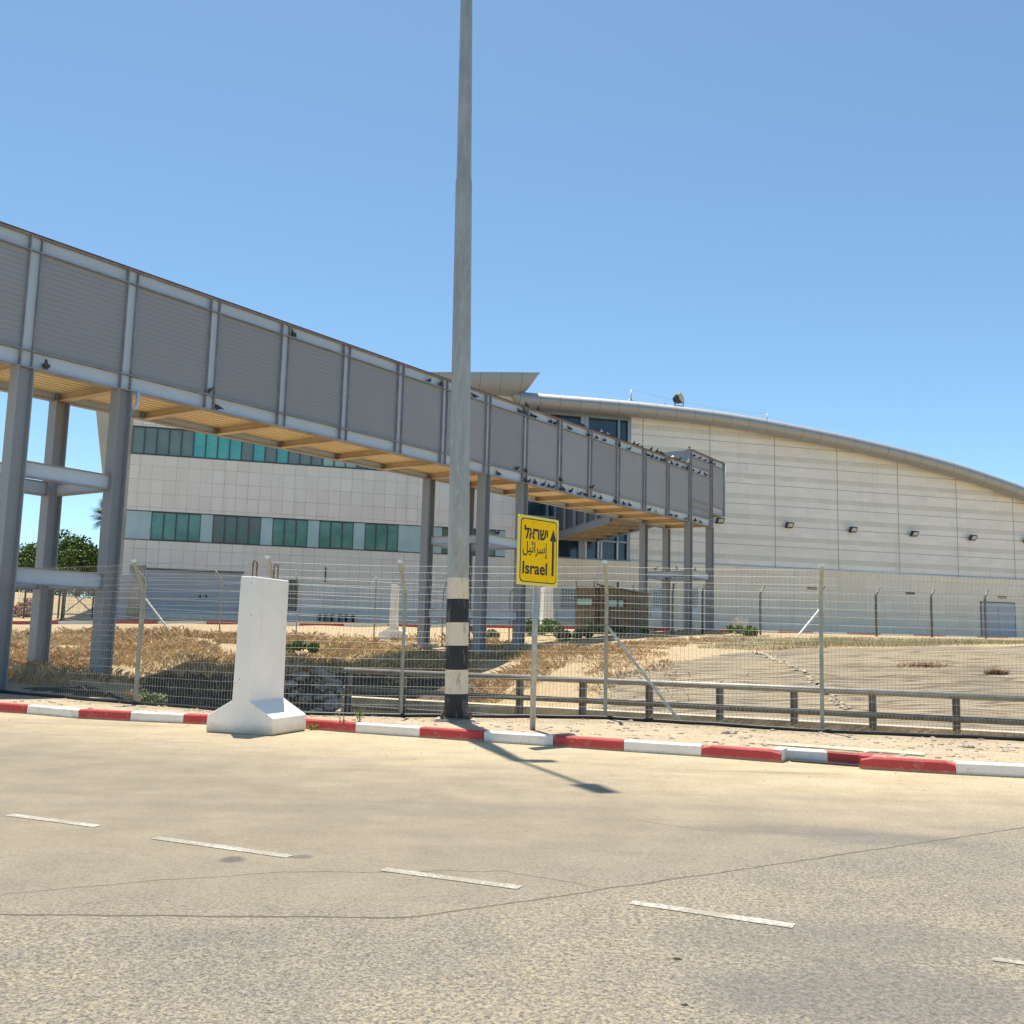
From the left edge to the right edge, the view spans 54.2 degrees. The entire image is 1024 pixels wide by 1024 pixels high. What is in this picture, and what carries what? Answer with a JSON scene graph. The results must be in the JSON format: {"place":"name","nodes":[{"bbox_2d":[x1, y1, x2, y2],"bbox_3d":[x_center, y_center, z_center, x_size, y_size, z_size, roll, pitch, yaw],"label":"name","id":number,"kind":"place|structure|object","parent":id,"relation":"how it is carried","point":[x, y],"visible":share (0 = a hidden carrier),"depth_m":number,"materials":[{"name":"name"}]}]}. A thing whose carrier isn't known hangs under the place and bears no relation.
{"place":"outdoors","nodes":[
{"label":"outdoors","id":0,"kind":"place"},
{"bbox_2d":[317,613,333,621],"bbox_3d":[-10.962,6.213,58.823,0.892,0.450,1.200,3,-8,-15],"label":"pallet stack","id":1,"kind":"object","parent":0,"point":[331,616],"visible":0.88,"depth_m":58.34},
{"bbox_2d":[337,614,354,621],"bbox_3d":[-9.807,6.282,59.128,0.901,0.450,1.200,3,-8,-15],"label":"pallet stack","id":2,"kind":"object","parent":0,"point":[345,619],"visible":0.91,"depth_m":58.63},
{"bbox_2d":[0,712,1023,1023],"bbox_3d":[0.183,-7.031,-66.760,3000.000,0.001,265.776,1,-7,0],"label":"road","id":3,"kind":"structure","parent":0,"point":[892,896],"depth_m":6.18,"materials":[{"name":"beige asphalt"}]},
{"bbox_2d":[206,560,305,735],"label":"barrier wall","id":4,"kind":"structure","parent":3,"relation":"on","point":[258,704],"depth_m":15.24,"materials":[{"name":"white concrete"}]},
{"bbox_2d":[308,724,318,729],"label":"weed","id":5,"kind":"object","parent":3,"relation":"on","point":[310,726],"visible":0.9,"depth_m":15.87,"materials":[{"name":"green plant"}]},
{"bbox_2d":[0,702,1023,777],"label":"kerb","id":6,"kind":"structure","parent":3,"relation":"on","point":[868,761],"depth_m":14.07,"materials":[{"name":"concrete"}]},
{"bbox_2d":[5,814,1023,964],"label":"lane markings","id":7,"kind":"object","parent":3,"relation":"on","point":[702,912],"visible":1,"depth_m":6.25,"materials":[{"name":"paint"}]},
{"bbox_2d":[789,762,880,770],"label":"gutter floor","id":8,"kind":"structure","parent":3,"relation":"on","point":[825,765],"depth_m":12.91,"materials":[{"name":"concrete"}]},
{"bbox_2d":[791,759,858,766],"bbox_3d":[4.096,3.282,13.075,0.853,0.017,0.165,-2,-8,27],"label":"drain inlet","id":9,"kind":"object","parent":8,"relation":"on","point":[827,763],"visible":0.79,"depth_m":13.04,"materials":[{"name":"grey concrete"}]},
{"bbox_2d":[0,591,1023,763],"bbox_3d":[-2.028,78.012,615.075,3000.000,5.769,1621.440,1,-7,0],"label":"ground","id":10,"kind":"structure","parent":0,"point":[977,679],"depth_m":24.11,"materials":[{"name":"beige sand"}]},
{"bbox_2d":[13,597,31,616],"bbox_3d":[-27.969,5.630,57.655,2.068,1.434,1.523,1,-7,0],"label":"flowering shrub","id":11,"kind":"object","parent":10,"relation":"on","point":[21,608],"visible":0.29,"depth_m":57.39,"materials":[{"name":"pink plant"}]},
{"bbox_2d":[15,588,94,598],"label":"hedge","id":12,"kind":"object","parent":10,"relation":"on","point":[31,591],"visible":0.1,"depth_m":83.44,"materials":[{"name":"green plant"}]},
{"bbox_2d":[17,589,94,617],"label":"wire gate","id":13,"kind":"structure","parent":10,"relation":"on","point":[73,604],"depth_m":55.71,"materials":[{"name":"metal"}]},
{"bbox_2d":[18,529,98,570],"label":"tree","id":14,"kind":"object","parent":10,"relation":"on","point":[25,553],"visible":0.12,"depth_m":90.96,"materials":[{"name":"green plant"}]},
{"bbox_2d":[22,534,97,596],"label":"tree","id":15,"kind":"object","parent":10,"relation":"on","point":[71,552],"visible":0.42,"depth_m":88.30,"materials":[{"name":"green plant"}]},
{"bbox_2d":[91,497,102,530],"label":"palm tree","id":16,"kind":"object","parent":10,"relation":"on","point":[97,517],"visible":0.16,"depth_m":88.09,"materials":[{"name":"green plant"}]},
{"bbox_2d":[117,575,128,619],"bbox_3d":[-21.130,4.726,54.764,0.680,2.500,0.420,1,-7,0],"label":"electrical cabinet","id":17,"kind":"object","parent":10,"relation":"on","point":[123,602],"visible":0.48,"depth_m":54.59,"materials":[{"name":"grey metal"}]},
{"bbox_2d":[125,689,142,700],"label":"weed clump","id":18,"kind":"object","parent":10,"relation":"on","point":[131,691],"visible":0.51,"depth_m":19.20,"materials":[{"name":"plant"}]},
{"bbox_2d":[126,564,146,619],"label":"round pillar","id":19,"kind":"structure","parent":10,"relation":"on","point":[136,600],"depth_m":53.47,"materials":[{"name":"concrete"}]},
{"bbox_2d":[138,688,166,703],"bbox_3d":[-7.346,3.863,20.309,0.765,0.550,0.527,1,-7,0],"label":"weed clump","id":20,"kind":"object","parent":10,"relation":"on","point":[155,698],"visible":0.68,"depth_m":20.25,"materials":[{"name":"green plant"}]},
{"bbox_2d":[286,639,319,653],"bbox_3d":[-6.721,4.223,30.818,1.679,0.647,0.771,-1,-8,19],"label":"weed clump","id":21,"kind":"object","parent":10,"relation":"on","point":[305,645],"visible":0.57,"depth_m":30.62,"materials":[{"name":"green plant"}]},
{"bbox_2d":[284,660,352,711],"bbox_3d":[-5.215,4.637,25.310,2.569,1.665,9.258,3,-7,-11],"label":"ditch rubble","id":22,"kind":"object","parent":10,"relation":"on","point":[333,699],"visible":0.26,"depth_m":27.92,"materials":[{"name":"grey stone"}]},
{"bbox_2d":[354,708,365,721],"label":"weed","id":23,"kind":"object","parent":10,"relation":"on","point":[360,715],"visible":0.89,"depth_m":15.82,"materials":[{"name":"green plant"}]},
{"bbox_2d":[0,221,725,689],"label":"footbridge","id":24,"kind":"object","parent":10,"relation":"on","point":[120,345],"visible":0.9,"depth_m":27.69,"materials":[{"name":"paint"}]},
{"bbox_2d":[42,359,49,369],"bbox_3d":[-10.419,-3.274,22.372,0.175,0.231,0.348,1,-7,1],"label":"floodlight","id":25,"kind":"object","parent":24,"relation":"on","point":[45,365],"visible":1,"depth_m":22.30,"materials":[{"name":"grey metal"}]},
{"bbox_2d":[554,506,652,541],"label":"link bridge","id":26,"kind":"structure","parent":24,"relation":"attached to","point":[578,525],"depth_m":60.47,"materials":[{"name":"beige wood"}]},
{"bbox_2d":[7,625,753,711],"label":"dry grass","id":27,"kind":"structure","parent":10,"relation":"on","point":[506,654],"depth_m":29.93,"materials":[{"name":"plant"}]},
{"bbox_2d":[378,584,407,639],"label":"barrier wall","id":28,"kind":"structure","parent":10,"relation":"on","point":[393,622],"depth_m":39.79,"materials":[{"name":"white paint"}]},
{"bbox_2d":[434,0,476,722],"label":"lamp mast","id":29,"kind":"object","parent":10,"relation":"on","point":[456,663],"visible":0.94,"depth_m":17.01,"materials":[{"name":"metal"}]},
{"bbox_2d":[470,626,499,639],"bbox_3d":[-1.169,5.184,42.723,1.346,0.766,1.204,1,-7,0],"label":"weed clump","id":30,"kind":"object","parent":10,"relation":"on","point":[491,635],"visible":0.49,"depth_m":42.37,"materials":[{"name":"green plant"}]},
{"bbox_2d":[0,555,1023,735],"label":"fence","id":31,"kind":"object","parent":10,"relation":"on","point":[403,631],"visible":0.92,"depth_m":17.39,"materials":[{"name":"metal"}]},
{"bbox_2d":[0,690,1023,740],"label":"fence footing","id":32,"kind":"object","parent":10,"relation":"on","point":[970,736],"visible":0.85,"depth_m":17.12,"materials":[{"name":"concrete"}]},
{"bbox_2d":[12,621,1015,637],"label":"kerb","id":33,"kind":"structure","parent":10,"relation":"on","point":[310,624],"depth_m":50.38,"materials":[{"name":"red concrete"}]},
{"bbox_2d":[8,698,1023,798],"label":"gravel","id":34,"kind":"structure","parent":10,"relation":"on","point":[875,742],"depth_m":15.21,"materials":[{"name":"beige gravel"}]},
{"bbox_2d":[516,514,558,729],"bbox_3d":[0.341,1.783,15.294,0.127,3.426,0.921,-5,-10,43],"label":"direction sign","id":35,"kind":"object","parent":10,"relation":"on","point":[537,552],"visible":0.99,"depth_m":15.32,"materials":[{"name":"metal"}]},
{"bbox_2d":[60,571,1023,645],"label":"fence","id":36,"kind":"object","parent":10,"relation":"on","point":[702,615],"visible":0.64,"depth_m":46.27,"materials":[{"name":"metal"}]},
{"bbox_2d":[525,617,558,635],"bbox_3d":[1.372,5.391,46.664,1.918,0.975,1.610,1,-7,0],"label":"weed clump","id":37,"kind":"object","parent":10,"relation":"on","point":[548,623],"visible":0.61,"depth_m":46.34,"materials":[{"name":"green plant"}]},
{"bbox_2d":[539,587,552,624],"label":"barrier wall","id":38,"kind":"structure","parent":10,"relation":"on","point":[546,600],"depth_m":49.87,"materials":[{"name":"white paint"}]},
{"bbox_2d":[96,372,1023,636],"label":"terminal building","id":39,"kind":"structure","parent":10,"relation":"on","point":[197,498],"depth_m":66.49,"materials":[{"name":"stone"}]},
{"bbox_2d":[131,426,144,453],"bbox_3d":[-21.870,-4.207,58.545,0.689,1.618,0.073,3,-8,-15],"label":"window","id":40,"kind":"structure","parent":39,"relation":"in","point":[138,435],"depth_m":58.56,"materials":[{"name":"grey glass"}]},
{"bbox_2d":[144,427,157,454],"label":"window","id":41,"kind":"structure","parent":39,"relation":"in","point":[150,442],"depth_m":58.73,"materials":[{"name":"grey glass"}]},
{"bbox_2d":[156,428,169,454],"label":"window","id":42,"kind":"structure","parent":39,"relation":"in","point":[163,435],"depth_m":58.90,"materials":[{"name":"grey glass"}]},
{"bbox_2d":[168,429,181,455],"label":"window","id":43,"kind":"structure","parent":39,"relation":"in","point":[175,440],"depth_m":59.08,"materials":[{"name":"grey glass"}]},
{"bbox_2d":[150,512,200,541],"bbox_3d":[-19.671,0.876,58.527,2.755,1.657,0.073,3,-8,-15],"label":"window","id":44,"kind":"structure","parent":39,"relation":"in","point":[164,525],"depth_m":58.53,"materials":[{"name":"green glass"}]},
{"bbox_2d":[181,430,193,456],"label":"window","id":45,"kind":"structure","parent":39,"relation":"in","point":[187,444],"depth_m":59.26,"materials":[{"name":"grey glass"}]},
{"bbox_2d":[145,570,241,615],"bbox_3d":[-18.569,4.714,58.379,5.343,2.509,0.040,3,-8,-15],"label":"roller door","id":46,"kind":"structure","parent":39,"relation":"in","point":[226,609],"depth_m":58.37,"materials":[{"name":"grey metal"}]},
{"bbox_2d":[193,432,205,457],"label":"window","id":47,"kind":"structure","parent":39,"relation":"in","point":[199,447],"depth_m":59.42,"materials":[{"name":"teal glass"}]},
{"bbox_2d":[205,434,217,458],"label":"window","id":48,"kind":"structure","parent":39,"relation":"in","point":[211,449],"depth_m":59.60,"materials":[{"name":"teal glass"}]},
{"bbox_2d":[217,437,229,459],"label":"window","id":49,"kind":"structure","parent":39,"relation":"in","point":[223,451],"depth_m":59.77,"materials":[{"name":"teal glass"}]},
{"bbox_2d":[229,439,241,459],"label":"window","id":50,"kind":"structure","parent":39,"relation":"in","point":[235,445],"depth_m":59.93,"materials":[{"name":"teal glass"}]},
{"bbox_2d":[212,515,260,544],"bbox_3d":[-16.355,1.075,59.403,2.755,1.657,0.073,3,-8,-15],"label":"window","id":51,"kind":"structure","parent":39,"relation":"in","point":[226,529],"depth_m":59.41,"materials":[{"name":"teal glass"}]},
{"bbox_2d":[241,441,253,460],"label":"window","id":52,"kind":"structure","parent":39,"relation":"in","point":[247,448],"depth_m":60.11,"materials":[{"name":"grey glass"}]},
{"bbox_2d":[253,444,264,461],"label":"window","id":53,"kind":"structure","parent":39,"relation":"in","point":[259,450],"depth_m":60.27,"materials":[{"name":"teal glass"}]},
{"bbox_2d":[265,446,276,462],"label":"window","id":54,"kind":"structure","parent":39,"relation":"in","point":[270,453],"depth_m":60.45,"materials":[{"name":"grey glass"}]},
{"bbox_2d":[276,449,288,463],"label":"window","id":55,"kind":"structure","parent":39,"relation":"in","point":[282,455],"depth_m":60.61,"materials":[{"name":"teal glass"}]},
{"bbox_2d":[272,518,307,546],"bbox_3d":[-13.384,1.252,60.187,2.066,1.657,0.074,3,-8,-15],"label":"window","id":56,"kind":"structure","parent":39,"relation":"in","point":[285,532],"depth_m":60.20,"materials":[{"name":"green glass"}]},
{"bbox_2d":[288,580,297,610],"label":"window","id":57,"kind":"structure","parent":39,"relation":"in","point":[292,601],"depth_m":59.90,"materials":[{"name":"grey glass"}]},
{"bbox_2d":[288,451,299,463],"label":"window","id":58,"kind":"structure","parent":39,"relation":"in","point":[293,457],"depth_m":60.79,"materials":[{"name":"grey glass"}]},
{"bbox_2d":[300,454,311,464],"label":"window","id":59,"kind":"structure","parent":39,"relation":"in","point":[304,459],"depth_m":60.95,"materials":[{"name":"grey glass"}]},
{"bbox_2d":[311,456,322,465],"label":"window","id":60,"kind":"structure","parent":39,"relation":"in","point":[317,461],"depth_m":61.11,"materials":[{"name":"grey glass"}]},
{"bbox_2d":[323,458,333,466],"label":"window","id":61,"kind":"structure","parent":39,"relation":"in","point":[326,462],"depth_m":61.29,"materials":[{"name":"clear glass"}]},
{"bbox_2d":[318,521,353,548],"bbox_3d":[-10.725,1.411,60.889,2.066,1.657,0.074,3,-8,-15],"label":"window","id":62,"kind":"structure","parent":39,"relation":"in","point":[339,535],"depth_m":60.91,"materials":[{"name":"green glass"}]},
{"bbox_2d":[334,461,344,466],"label":"window","id":63,"kind":"structure","parent":39,"relation":"in","point":[336,463],"depth_m":61.46,"materials":[{"name":"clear glass"}]},
{"bbox_2d":[345,463,356,467],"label":"window","id":64,"kind":"structure","parent":39,"relation":"in","point":[347,465],"depth_m":61.62,"materials":[{"name":"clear glass"}]},
{"bbox_2d":[364,523,398,550],"bbox_3d":[-8.038,1.573,61.602,2.066,1.657,0.073,3,-8,-15],"label":"window","id":65,"kind":"structure","parent":39,"relation":"in","point":[381,537],"depth_m":61.61,"materials":[{"name":"green glass"}]},
{"bbox_2d":[441,528,447,553],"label":"window","id":66,"kind":"structure","parent":39,"relation":"in","point":[444,530],"depth_m":62.61,"materials":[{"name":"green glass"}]},
{"bbox_2d":[489,530,495,555],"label":"window","id":67,"kind":"structure","parent":39,"relation":"in","point":[491,552],"depth_m":63.37,"materials":[{"name":"green glass"}]},
{"bbox_2d":[541,587,555,619],"bbox_3d":[2.330,5.822,63.745,0.951,2.076,0.170,3,-8,-15],"label":"barred window","id":68,"kind":"structure","parent":39,"relation":"in","point":[554,594],"depth_m":63.83,"materials":[{"name":"metal"}]},
{"bbox_2d":[558,587,574,619],"bbox_3d":[3.618,5.854,64.091,1.329,2.075,0.170,3,-8,-15],"label":"barred window","id":69,"kind":"structure","parent":39,"relation":"in","point":[569,596],"depth_m":64.02,"materials":[{"name":"blue metal"}]},
{"bbox_2d":[651,587,661,617],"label":"barred window","id":70,"kind":"structure","parent":39,"relation":"in","point":[653,599],"depth_m":65.63,"materials":[{"name":"blue metal"}]},
{"bbox_2d":[673,392,683,406],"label":"searchlight","id":71,"kind":"object","parent":39,"relation":"on","point":[678,397],"visible":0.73,"depth_m":68.09,"materials":[{"name":"grey metal"}]},
{"bbox_2d":[693,587,699,617],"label":"barred window","id":72,"kind":"structure","parent":39,"relation":"in","point":[696,592],"depth_m":66.39,"materials":[{"name":"white metal"}]},
{"bbox_2d":[716,517,724,523],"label":"wall floodlight","id":73,"kind":"object","parent":39,"relation":"attached to","point":[719,520],"depth_m":67.53,"materials":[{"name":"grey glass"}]},
{"bbox_2d":[785,522,793,527],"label":"wall floodlight","id":74,"kind":"object","parent":39,"relation":"attached to","point":[789,524],"depth_m":68.86,"materials":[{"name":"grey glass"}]},
{"bbox_2d":[849,527,857,532],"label":"wall floodlight","id":75,"kind":"object","parent":39,"relation":"attached to","point":[852,529],"depth_m":70.13,"materials":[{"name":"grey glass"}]},
{"bbox_2d":[910,531,918,536],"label":"wall floodlight","id":76,"kind":"object","parent":39,"relation":"attached to","point":[914,533],"depth_m":71.41,"materials":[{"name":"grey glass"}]},
{"bbox_2d":[969,535,977,540],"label":"wall floodlight","id":77,"kind":"object","parent":39,"relation":"attached to","point":[972,537],"depth_m":72.66,"materials":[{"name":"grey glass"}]},
{"bbox_2d":[981,602,1015,636],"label":"steel door","id":78,"kind":"structure","parent":39,"relation":"in","point":[1006,610],"depth_m":72.50,"materials":[{"name":"blue metal"}]},
{"bbox_2d":[538,625,594,640],"bbox_3d":[2.210,5.294,43.601,2.514,0.821,1.708,4,-8,-20],"label":"weed clump","id":79,"kind":"object","parent":10,"relation":"on","point":[578,632],"visible":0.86,"depth_m":43.39,"materials":[{"name":"green plant"}]},
{"bbox_2d":[575,580,650,633],"bbox_3d":[5.001,4.794,49.732,3.160,2.696,2.580,-2,-8,26],"label":"guard kiosk","id":80,"kind":"object","parent":10,"relation":"on","point":[626,611],"visible":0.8,"depth_m":48.95,"materials":[{"name":"brown metal"}]},
{"bbox_2d":[576,597,592,605],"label":"window","id":81,"kind":"structure","parent":80,"relation":"in","point":[579,600],"depth_m":49.07,"materials":[{"name":"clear glass"}]},
{"bbox_2d":[603,599,624,607],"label":"window","id":82,"kind":"structure","parent":80,"relation":"in","point":[622,601],"depth_m":48.74,"materials":[{"name":"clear glass"}]},
{"bbox_2d":[638,599,644,632],"bbox_3d":[6.375,5.152,49.111,0.030,1.700,1.000,-2,-8,26],"label":"door","id":83,"kind":"structure","parent":80,"relation":"in","point":[641,612],"depth_m":49.04,"materials":[{"name":"metal"}]},
{"bbox_2d":[587,623,649,634],"bbox_3d":[5.070,5.582,47.075,3.193,0.726,1.532,2,-7,-7],"label":"weed clump","id":84,"kind":"object","parent":10,"relation":"on","point":[624,629],"visible":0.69,"depth_m":47.14,"materials":[{"name":"green plant"}]},
{"bbox_2d":[341,696,1023,736],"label":"ditch wall","id":85,"kind":"structure","parent":10,"relation":"on","point":[436,705],"depth_m":19.50,"materials":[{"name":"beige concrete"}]},
{"bbox_2d":[342,668,1023,733],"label":"guard rail","id":86,"kind":"object","parent":10,"relation":"on","point":[872,714],"visible":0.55,"depth_m":18.66,"materials":[{"name":"metal"}]},
{"bbox_2d":[721,729,737,733],"bbox_3d":[3.320,3.395,15.363,0.215,0.122,0.237,8,-10,-40],"label":"stone","id":87,"kind":"object","parent":10,"relation":"on","point":[728,731],"visible":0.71,"depth_m":15.29,"materials":[{"name":"beige stone"}]},
{"bbox_2d":[733,618,747,633],"bbox_3d":[11.360,5.655,49.722,0.640,0.800,0.600,1,-7,0],"label":"concrete block","id":88,"kind":"object","parent":10,"relation":"on","point":[739,621],"depth_m":49.46,"materials":[{"name":"white concrete"}]},
{"bbox_2d":[725,624,758,635],"bbox_3d":[10.555,5.467,45.743,1.487,0.644,0.956,1,-7,0],"label":"weed clump","id":89,"kind":"object","parent":10,"relation":"on","point":[738,628],"visible":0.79,"depth_m":45.73,"materials":[{"name":"green plant"}]},
{"bbox_2d":[719,643,864,650],"bbox_3d":[8.400,4.070,30.191,4.493,0.338,1.514,1,-7,0],"label":"dry brush","id":90,"kind":"object","parent":10,"relation":"on","point":[794,647],"visible":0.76,"depth_m":30.14,"materials":[{"name":"plant"}]},
{"bbox_2d":[751,651,850,708],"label":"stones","id":91,"kind":"object","parent":10,"relation":"on","point":[769,655],"visible":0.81,"depth_m":24.32,"materials":[{"name":"beige stone"}]},
{"bbox_2d":[624,710,1021,736],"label":"dry twigs","id":92,"kind":"object","parent":10,"relation":"on","point":[918,730],"visible":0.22,"depth_m":16.75,"materials":[{"name":"plant"}]},
{"bbox_2d":[760,741,926,756],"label":"concrete slab","id":93,"kind":"structure","parent":10,"relation":"on","point":[882,751],"depth_m":13.41,"materials":[{"name":"beige concrete"}]},
{"bbox_2d":[892,660,953,668],"bbox_3d":[10.392,3.870,25.571,2.117,0.267,0.717,1,-7,0],"label":"dry brush","id":94,"kind":"object","parent":10,"relation":"on","point":[921,665],"visible":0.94,"depth_m":25.52,"materials":[{"name":"plant"}]},
{"bbox_2d":[958,742,974,747],"bbox_3d":[6.505,3.356,14.322,0.231,0.111,0.230,1,-7,0],"label":"stone","id":95,"kind":"object","parent":10,"relation":"on","point":[967,745],"visible":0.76,"depth_m":14.26,"materials":[{"name":"beige stone"}]},
{"bbox_2d":[981,668,1010,674],"bbox_3d":[11.983,3.934,24.736,0.748,0.184,0.402,1,-7,0],"label":"dry brush","id":96,"kind":"object","parent":10,"relation":"on","point":[997,671],"visible":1,"depth_m":24.69,"materials":[{"name":"plant"}]},
{"bbox_2d":[0,0,1023,597],"label":"sky","id":97,"kind":"structure","parent":0,"point":[806,213],"materials":[{"name":"blue"}]},
{"bbox_2d":[696,634,1022,649],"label":"crest grass","id":98,"kind":"structure","parent":0,"point":[853,642],"depth_m":33.37,"materials":[{"name":"plant"}]},
{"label":"roof mast","id":99,"kind":"object","parent":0,"visible":0},
{"bbox_2d":[634,390,766,413],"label":"wire","id":100,"kind":"object","parent":99,"relation":"hanging from","point":[696,404],"visible":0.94,"depth_m":69.74,"materials":[{"name":"black metal"}]}
]}

